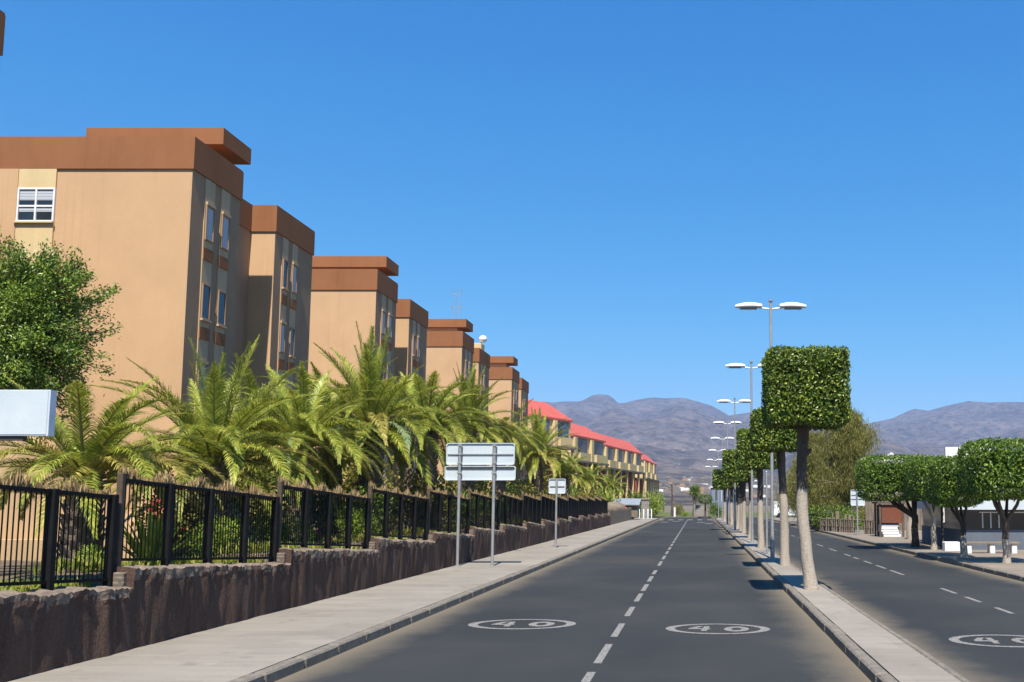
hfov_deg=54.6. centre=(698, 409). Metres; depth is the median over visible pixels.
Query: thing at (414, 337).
window
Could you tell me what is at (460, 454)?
double sign
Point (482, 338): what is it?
radome
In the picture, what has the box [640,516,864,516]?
kerb
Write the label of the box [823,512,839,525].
shrub
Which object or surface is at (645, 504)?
gate pillar
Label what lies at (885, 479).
street tree
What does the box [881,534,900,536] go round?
white slab
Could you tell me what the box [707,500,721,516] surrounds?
shrub
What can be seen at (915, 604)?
road
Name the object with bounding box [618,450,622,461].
window
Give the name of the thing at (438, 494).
railing
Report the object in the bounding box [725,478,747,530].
clipped tree
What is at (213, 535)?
shrub
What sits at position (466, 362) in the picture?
window
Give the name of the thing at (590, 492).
shrub
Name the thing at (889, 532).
white slab
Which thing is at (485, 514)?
railing
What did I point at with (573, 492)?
shrub
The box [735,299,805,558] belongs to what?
street lamp
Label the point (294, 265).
window
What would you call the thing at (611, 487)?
palm tree
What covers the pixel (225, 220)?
window
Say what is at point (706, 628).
speed marking
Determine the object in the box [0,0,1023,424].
sky
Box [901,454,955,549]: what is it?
street tree
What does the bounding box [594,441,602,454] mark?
window
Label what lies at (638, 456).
window
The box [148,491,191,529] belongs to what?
flowering bush
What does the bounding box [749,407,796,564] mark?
clipped tree
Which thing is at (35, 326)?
leafy tree
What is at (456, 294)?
antenna mast
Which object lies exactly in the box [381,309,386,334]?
window
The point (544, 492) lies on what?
shrub
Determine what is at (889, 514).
stall
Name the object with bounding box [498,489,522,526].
railing
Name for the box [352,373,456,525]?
palm tree
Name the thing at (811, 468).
feathery tree
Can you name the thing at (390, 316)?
window
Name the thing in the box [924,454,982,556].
street tree
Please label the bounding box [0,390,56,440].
box sign
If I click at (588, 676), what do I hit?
road marking
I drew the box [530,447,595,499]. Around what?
palm tree
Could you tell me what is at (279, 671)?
kerb
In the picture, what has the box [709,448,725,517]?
street lamp
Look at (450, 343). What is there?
apartment block
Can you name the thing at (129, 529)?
shrub
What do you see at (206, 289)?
window
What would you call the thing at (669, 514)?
lawn
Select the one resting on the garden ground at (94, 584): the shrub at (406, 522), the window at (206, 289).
the shrub at (406, 522)
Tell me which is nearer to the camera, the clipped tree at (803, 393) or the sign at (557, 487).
the clipped tree at (803, 393)
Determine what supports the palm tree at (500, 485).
on the garden ground at (94, 584)
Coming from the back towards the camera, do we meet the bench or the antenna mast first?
the antenna mast
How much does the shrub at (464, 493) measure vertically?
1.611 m
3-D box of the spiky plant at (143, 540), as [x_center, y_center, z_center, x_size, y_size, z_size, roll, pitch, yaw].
[-8.154,1.927,14.415,1.297,0.872,1.500,0,-6,0]
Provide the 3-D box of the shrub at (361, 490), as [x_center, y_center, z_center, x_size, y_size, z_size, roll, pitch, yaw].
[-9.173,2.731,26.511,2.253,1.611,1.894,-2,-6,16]
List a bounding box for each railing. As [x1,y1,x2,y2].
[0,469,118,590]
[115,464,279,566]
[277,475,370,548]
[368,482,428,539]
[427,484,469,533]
[468,488,499,529]
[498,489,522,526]
[521,491,541,523]
[540,492,554,521]
[554,495,568,519]
[567,494,578,518]
[577,495,587,516]
[586,495,594,515]
[594,496,601,514]
[601,496,607,513]
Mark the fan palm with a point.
(695, 490)
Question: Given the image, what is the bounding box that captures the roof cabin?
[474,343,484,350]
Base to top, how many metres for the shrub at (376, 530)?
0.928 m
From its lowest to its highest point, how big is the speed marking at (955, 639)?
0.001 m
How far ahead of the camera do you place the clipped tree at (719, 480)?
63.37 m
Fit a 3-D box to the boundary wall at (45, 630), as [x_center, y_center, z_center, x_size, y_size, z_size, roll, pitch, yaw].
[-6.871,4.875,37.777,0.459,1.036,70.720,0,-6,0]
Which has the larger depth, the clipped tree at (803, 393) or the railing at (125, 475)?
the clipped tree at (803, 393)
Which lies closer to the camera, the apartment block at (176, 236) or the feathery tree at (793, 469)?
the apartment block at (176, 236)
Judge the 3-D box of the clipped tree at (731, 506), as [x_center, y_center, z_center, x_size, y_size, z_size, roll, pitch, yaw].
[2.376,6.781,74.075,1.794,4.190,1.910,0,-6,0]
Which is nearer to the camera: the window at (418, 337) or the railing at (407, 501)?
the railing at (407, 501)
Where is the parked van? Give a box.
[774,501,795,517]
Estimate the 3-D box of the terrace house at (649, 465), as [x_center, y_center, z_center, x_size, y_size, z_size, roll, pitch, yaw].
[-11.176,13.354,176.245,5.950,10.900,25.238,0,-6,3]
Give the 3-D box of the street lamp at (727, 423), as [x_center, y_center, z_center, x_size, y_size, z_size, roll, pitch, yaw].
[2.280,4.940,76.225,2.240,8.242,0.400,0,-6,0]
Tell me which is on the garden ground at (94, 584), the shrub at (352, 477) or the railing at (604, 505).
the shrub at (352, 477)
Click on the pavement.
(984, 558)
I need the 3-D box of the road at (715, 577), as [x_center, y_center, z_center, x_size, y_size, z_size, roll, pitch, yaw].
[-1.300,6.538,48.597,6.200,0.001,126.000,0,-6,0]
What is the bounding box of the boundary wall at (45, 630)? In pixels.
[0,513,610,681]
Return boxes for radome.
[479,335,486,342]
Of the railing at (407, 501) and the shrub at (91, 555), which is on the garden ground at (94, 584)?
the shrub at (91, 555)
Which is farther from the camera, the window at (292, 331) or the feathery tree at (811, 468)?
the feathery tree at (811, 468)
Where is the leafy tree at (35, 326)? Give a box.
[0,229,122,445]
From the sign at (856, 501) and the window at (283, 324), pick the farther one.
the sign at (856, 501)
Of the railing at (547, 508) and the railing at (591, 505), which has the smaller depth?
the railing at (547, 508)
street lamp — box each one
[707,458,721,504]
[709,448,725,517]
[711,436,733,520]
[713,420,740,523]
[717,398,750,529]
[725,361,761,542]
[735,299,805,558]
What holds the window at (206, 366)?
in the apartment block at (176, 236)
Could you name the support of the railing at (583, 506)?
on the boundary wall at (45, 630)
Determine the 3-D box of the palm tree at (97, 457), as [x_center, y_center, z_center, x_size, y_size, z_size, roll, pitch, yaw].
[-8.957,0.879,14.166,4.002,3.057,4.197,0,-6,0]
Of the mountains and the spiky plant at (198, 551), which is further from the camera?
the mountains
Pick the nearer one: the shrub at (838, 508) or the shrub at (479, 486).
the shrub at (479, 486)
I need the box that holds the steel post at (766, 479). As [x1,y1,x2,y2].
[765,471,767,554]
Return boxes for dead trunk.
[670,484,674,515]
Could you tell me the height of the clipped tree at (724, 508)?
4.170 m
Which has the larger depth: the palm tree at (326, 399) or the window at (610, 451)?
the window at (610, 451)
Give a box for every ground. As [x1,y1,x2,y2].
[0,513,608,587]
[659,506,864,518]
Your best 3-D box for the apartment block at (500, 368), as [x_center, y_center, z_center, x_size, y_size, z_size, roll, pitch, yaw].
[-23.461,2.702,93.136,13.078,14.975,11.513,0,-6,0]
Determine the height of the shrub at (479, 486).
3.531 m
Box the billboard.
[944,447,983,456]
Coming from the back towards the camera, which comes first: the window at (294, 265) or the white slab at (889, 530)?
the white slab at (889, 530)
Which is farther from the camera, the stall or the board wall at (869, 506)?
the board wall at (869, 506)
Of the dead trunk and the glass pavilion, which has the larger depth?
the dead trunk
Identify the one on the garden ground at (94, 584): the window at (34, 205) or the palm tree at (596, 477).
the palm tree at (596, 477)
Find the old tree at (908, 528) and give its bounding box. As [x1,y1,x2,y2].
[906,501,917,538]
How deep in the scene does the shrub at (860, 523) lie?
57.37 m
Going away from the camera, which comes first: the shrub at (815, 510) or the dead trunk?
the shrub at (815, 510)
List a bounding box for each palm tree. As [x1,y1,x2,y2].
[0,376,241,572]
[85,333,338,555]
[156,353,360,538]
[230,360,393,542]
[257,358,419,533]
[272,321,464,536]
[345,364,511,529]
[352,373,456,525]
[411,362,529,524]
[477,398,547,520]
[483,418,531,492]
[507,407,586,494]
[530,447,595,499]
[568,458,615,497]
[592,467,632,501]
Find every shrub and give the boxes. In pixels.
[73,542,103,572]
[123,496,257,552]
[127,468,258,552]
[181,515,240,555]
[189,462,289,543]
[245,457,342,534]
[249,511,315,542]
[318,452,403,527]
[319,480,397,534]
[335,508,377,534]
[388,469,457,510]
[388,472,461,531]
[437,465,514,520]
[445,486,489,525]
[477,479,524,511]
[488,497,509,514]
[506,468,556,498]
[510,481,561,518]
[568,482,583,497]
[573,487,603,513]
[585,488,622,501]
[626,489,649,512]
[646,490,665,515]
[672,502,684,515]
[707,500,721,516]
[808,502,834,529]
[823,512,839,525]
[825,502,859,527]
[839,510,863,531]
[856,506,868,526]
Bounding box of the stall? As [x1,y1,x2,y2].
[872,502,904,536]
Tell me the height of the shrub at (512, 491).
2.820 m
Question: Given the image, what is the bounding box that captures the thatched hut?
[608,501,625,512]
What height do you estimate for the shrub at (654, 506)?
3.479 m
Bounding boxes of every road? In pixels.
[275,518,871,681]
[634,517,796,517]
[729,518,1023,681]
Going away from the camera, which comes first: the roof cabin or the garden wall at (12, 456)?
the garden wall at (12, 456)
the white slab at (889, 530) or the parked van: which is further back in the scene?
the parked van
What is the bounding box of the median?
[717,518,960,681]
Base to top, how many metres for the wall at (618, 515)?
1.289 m
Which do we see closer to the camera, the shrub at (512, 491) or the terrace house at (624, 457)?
the shrub at (512, 491)
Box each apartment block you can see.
[0,10,5,55]
[0,128,314,527]
[308,256,428,506]
[425,319,489,489]
[487,356,528,491]
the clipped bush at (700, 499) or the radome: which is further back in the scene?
the clipped bush at (700, 499)
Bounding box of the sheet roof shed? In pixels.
[614,498,640,516]
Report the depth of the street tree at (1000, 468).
27.13 m
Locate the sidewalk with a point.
(228, 652)
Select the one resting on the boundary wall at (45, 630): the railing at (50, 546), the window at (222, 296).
the railing at (50, 546)
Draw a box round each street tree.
[854,453,928,546]
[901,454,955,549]
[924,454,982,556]
[954,436,1023,562]
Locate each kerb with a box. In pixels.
[229,518,658,681]
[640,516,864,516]
[715,518,897,681]
[738,529,969,681]
[768,518,1023,581]
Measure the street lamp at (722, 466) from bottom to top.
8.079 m
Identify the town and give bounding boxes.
[653,443,787,497]
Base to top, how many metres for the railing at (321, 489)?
1.598 m
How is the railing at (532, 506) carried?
on the boundary wall at (45, 630)
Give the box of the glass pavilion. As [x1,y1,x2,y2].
[917,497,1023,549]
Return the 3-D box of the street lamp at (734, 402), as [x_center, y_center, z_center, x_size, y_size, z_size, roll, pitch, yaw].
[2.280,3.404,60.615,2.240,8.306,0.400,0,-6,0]
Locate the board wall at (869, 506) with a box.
[865,492,921,529]
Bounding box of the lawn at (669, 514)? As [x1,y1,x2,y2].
[640,512,864,515]
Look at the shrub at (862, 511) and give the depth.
61.21 m
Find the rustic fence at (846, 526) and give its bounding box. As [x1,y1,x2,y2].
[820,511,874,534]
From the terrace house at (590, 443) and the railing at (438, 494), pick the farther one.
the terrace house at (590, 443)
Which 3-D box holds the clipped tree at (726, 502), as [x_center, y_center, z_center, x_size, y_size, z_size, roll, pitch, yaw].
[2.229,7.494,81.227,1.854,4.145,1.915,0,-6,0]
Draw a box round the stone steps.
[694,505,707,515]
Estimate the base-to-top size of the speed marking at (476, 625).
0.001 m
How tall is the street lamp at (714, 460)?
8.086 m
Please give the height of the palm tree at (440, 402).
5.912 m
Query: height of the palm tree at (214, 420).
4.400 m
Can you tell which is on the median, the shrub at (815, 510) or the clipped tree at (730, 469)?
the clipped tree at (730, 469)
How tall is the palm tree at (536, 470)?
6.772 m
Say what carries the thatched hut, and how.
on the ground at (685, 508)
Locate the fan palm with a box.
[688,484,700,515]
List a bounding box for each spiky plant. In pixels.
[104,510,192,565]
[185,539,223,556]
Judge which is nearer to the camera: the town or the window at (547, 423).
the window at (547, 423)
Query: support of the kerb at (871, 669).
on the ground at (685, 508)
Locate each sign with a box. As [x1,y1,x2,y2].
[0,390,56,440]
[444,443,515,565]
[549,479,565,547]
[850,490,864,534]
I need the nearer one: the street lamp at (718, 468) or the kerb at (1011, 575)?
the kerb at (1011, 575)
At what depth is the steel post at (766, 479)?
32.31 m
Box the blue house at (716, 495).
[709,486,729,513]
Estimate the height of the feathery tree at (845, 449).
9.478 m
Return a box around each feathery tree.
[765,455,833,519]
[774,430,837,511]
[807,404,887,513]
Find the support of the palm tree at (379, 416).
on the garden ground at (94, 584)
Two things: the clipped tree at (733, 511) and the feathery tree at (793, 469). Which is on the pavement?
the feathery tree at (793, 469)
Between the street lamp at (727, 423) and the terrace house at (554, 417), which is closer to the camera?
the street lamp at (727, 423)
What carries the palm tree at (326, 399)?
on the garden ground at (94, 584)
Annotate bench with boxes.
[967,542,1020,552]
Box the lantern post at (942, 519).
[940,507,944,547]
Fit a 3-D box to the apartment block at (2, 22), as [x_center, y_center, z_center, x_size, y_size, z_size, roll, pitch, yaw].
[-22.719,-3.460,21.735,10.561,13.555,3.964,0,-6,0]
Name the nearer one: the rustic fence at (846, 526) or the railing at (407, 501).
the railing at (407, 501)
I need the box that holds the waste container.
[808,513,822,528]
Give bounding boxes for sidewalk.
[9,518,655,681]
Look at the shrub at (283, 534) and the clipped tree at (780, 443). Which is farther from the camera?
the clipped tree at (780, 443)
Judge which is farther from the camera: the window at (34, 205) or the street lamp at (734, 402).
the street lamp at (734, 402)
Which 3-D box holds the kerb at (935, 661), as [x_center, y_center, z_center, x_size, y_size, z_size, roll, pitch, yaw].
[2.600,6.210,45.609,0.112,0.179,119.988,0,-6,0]
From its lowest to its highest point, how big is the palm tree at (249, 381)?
4.760 m
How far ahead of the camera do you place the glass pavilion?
35.40 m
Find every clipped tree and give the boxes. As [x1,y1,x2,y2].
[712,469,739,528]
[713,477,729,520]
[715,485,733,522]
[722,449,756,537]
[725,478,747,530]
[725,486,736,526]
[727,488,733,524]
[728,474,753,532]
[735,428,777,547]
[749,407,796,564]
[760,344,852,589]
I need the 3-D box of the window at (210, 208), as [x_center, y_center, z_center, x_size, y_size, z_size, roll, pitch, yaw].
[-16.988,-6.498,33.504,0.071,1.330,0.570,0,-6,0]
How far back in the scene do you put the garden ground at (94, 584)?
14.81 m
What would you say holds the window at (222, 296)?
in the apartment block at (176, 236)
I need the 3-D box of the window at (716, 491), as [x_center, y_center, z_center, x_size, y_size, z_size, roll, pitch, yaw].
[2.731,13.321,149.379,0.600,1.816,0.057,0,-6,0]
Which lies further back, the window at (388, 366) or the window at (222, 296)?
the window at (388, 366)
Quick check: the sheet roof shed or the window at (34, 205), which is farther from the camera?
the sheet roof shed
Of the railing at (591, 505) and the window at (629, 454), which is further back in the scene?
the window at (629, 454)
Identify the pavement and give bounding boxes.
[774,518,1023,574]
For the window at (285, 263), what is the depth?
40.85 m
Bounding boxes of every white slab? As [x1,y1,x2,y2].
[878,524,898,526]
[878,529,898,531]
[881,527,897,528]
[881,532,898,533]
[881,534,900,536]
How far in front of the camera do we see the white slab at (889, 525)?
48.45 m
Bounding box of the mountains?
[545,394,1023,505]
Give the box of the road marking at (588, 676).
[581,520,1012,681]
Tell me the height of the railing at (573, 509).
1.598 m
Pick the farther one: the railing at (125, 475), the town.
the town
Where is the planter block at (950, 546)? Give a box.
[942,542,959,550]
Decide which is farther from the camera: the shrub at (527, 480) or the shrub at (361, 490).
the shrub at (527, 480)
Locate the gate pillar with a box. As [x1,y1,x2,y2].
[641,498,649,517]
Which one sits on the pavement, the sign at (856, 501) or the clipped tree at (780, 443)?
the sign at (856, 501)
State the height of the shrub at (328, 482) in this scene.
2.551 m
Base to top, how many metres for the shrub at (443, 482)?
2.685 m
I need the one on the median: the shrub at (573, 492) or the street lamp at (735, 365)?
the street lamp at (735, 365)
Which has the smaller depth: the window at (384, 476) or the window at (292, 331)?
the window at (292, 331)
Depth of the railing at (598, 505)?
66.39 m
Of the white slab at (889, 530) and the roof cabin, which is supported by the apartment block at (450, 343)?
the roof cabin
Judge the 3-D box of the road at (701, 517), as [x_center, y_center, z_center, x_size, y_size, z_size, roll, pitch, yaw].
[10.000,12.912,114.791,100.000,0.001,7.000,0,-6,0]
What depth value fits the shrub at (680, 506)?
120.16 m
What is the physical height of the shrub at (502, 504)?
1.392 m
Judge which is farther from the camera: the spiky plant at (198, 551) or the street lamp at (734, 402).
the street lamp at (734, 402)
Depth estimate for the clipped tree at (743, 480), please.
54.61 m
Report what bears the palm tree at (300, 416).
on the garden ground at (94, 584)
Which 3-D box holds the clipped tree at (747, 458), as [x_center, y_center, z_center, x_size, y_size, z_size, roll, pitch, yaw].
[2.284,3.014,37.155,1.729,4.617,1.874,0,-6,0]
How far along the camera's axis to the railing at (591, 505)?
61.98 m
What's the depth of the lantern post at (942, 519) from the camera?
36.46 m
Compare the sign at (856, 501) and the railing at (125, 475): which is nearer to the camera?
the railing at (125, 475)
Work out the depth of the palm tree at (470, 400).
40.76 m
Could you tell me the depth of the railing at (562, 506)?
48.82 m
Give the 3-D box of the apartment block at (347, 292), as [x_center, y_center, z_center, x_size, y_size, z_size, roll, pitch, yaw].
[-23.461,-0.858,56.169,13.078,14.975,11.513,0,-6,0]
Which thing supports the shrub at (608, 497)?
on the ground at (685, 508)
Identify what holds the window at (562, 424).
in the terrace house at (554, 417)
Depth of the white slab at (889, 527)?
48.45 m
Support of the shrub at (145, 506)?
on the garden ground at (94, 584)
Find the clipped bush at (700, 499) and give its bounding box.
[698,494,712,516]
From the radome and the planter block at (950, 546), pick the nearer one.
the planter block at (950, 546)
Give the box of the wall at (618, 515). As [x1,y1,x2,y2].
[608,507,633,524]
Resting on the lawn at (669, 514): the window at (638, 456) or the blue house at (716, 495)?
the blue house at (716, 495)
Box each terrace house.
[527,400,575,494]
[561,423,608,497]
[594,432,645,498]
[635,453,659,510]
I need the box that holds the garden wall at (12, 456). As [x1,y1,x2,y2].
[0,441,132,560]
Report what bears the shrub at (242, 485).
on the garden ground at (94, 584)
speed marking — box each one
[468,619,575,628]
[666,624,769,633]
[949,635,1023,646]
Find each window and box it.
[13,188,56,222]
[197,360,208,398]
[200,283,211,322]
[204,202,215,243]
[216,290,226,328]
[220,211,230,251]
[279,320,286,352]
[281,259,288,290]
[288,327,295,358]
[291,262,298,293]
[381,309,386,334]
[383,464,387,484]
[386,365,390,386]
[388,313,392,338]
[412,335,415,356]
[417,336,420,357]
[465,360,467,378]
[540,419,549,435]
[558,421,568,437]
[578,438,586,452]
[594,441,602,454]
[608,448,612,460]
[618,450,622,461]
[628,452,631,463]
[637,455,640,465]
[715,490,717,500]
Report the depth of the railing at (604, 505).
70.83 m
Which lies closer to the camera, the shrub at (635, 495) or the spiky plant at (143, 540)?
the spiky plant at (143, 540)
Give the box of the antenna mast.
[451,289,461,312]
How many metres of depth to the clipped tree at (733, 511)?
68.86 m
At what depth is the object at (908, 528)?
45.48 m
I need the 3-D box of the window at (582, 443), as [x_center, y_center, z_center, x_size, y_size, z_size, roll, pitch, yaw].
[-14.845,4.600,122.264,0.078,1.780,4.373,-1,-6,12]
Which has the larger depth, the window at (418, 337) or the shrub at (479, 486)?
the window at (418, 337)
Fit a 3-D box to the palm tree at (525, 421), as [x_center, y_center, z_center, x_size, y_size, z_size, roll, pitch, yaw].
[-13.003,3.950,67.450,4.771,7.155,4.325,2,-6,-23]
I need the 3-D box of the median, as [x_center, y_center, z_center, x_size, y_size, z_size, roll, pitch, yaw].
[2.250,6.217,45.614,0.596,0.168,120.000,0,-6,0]

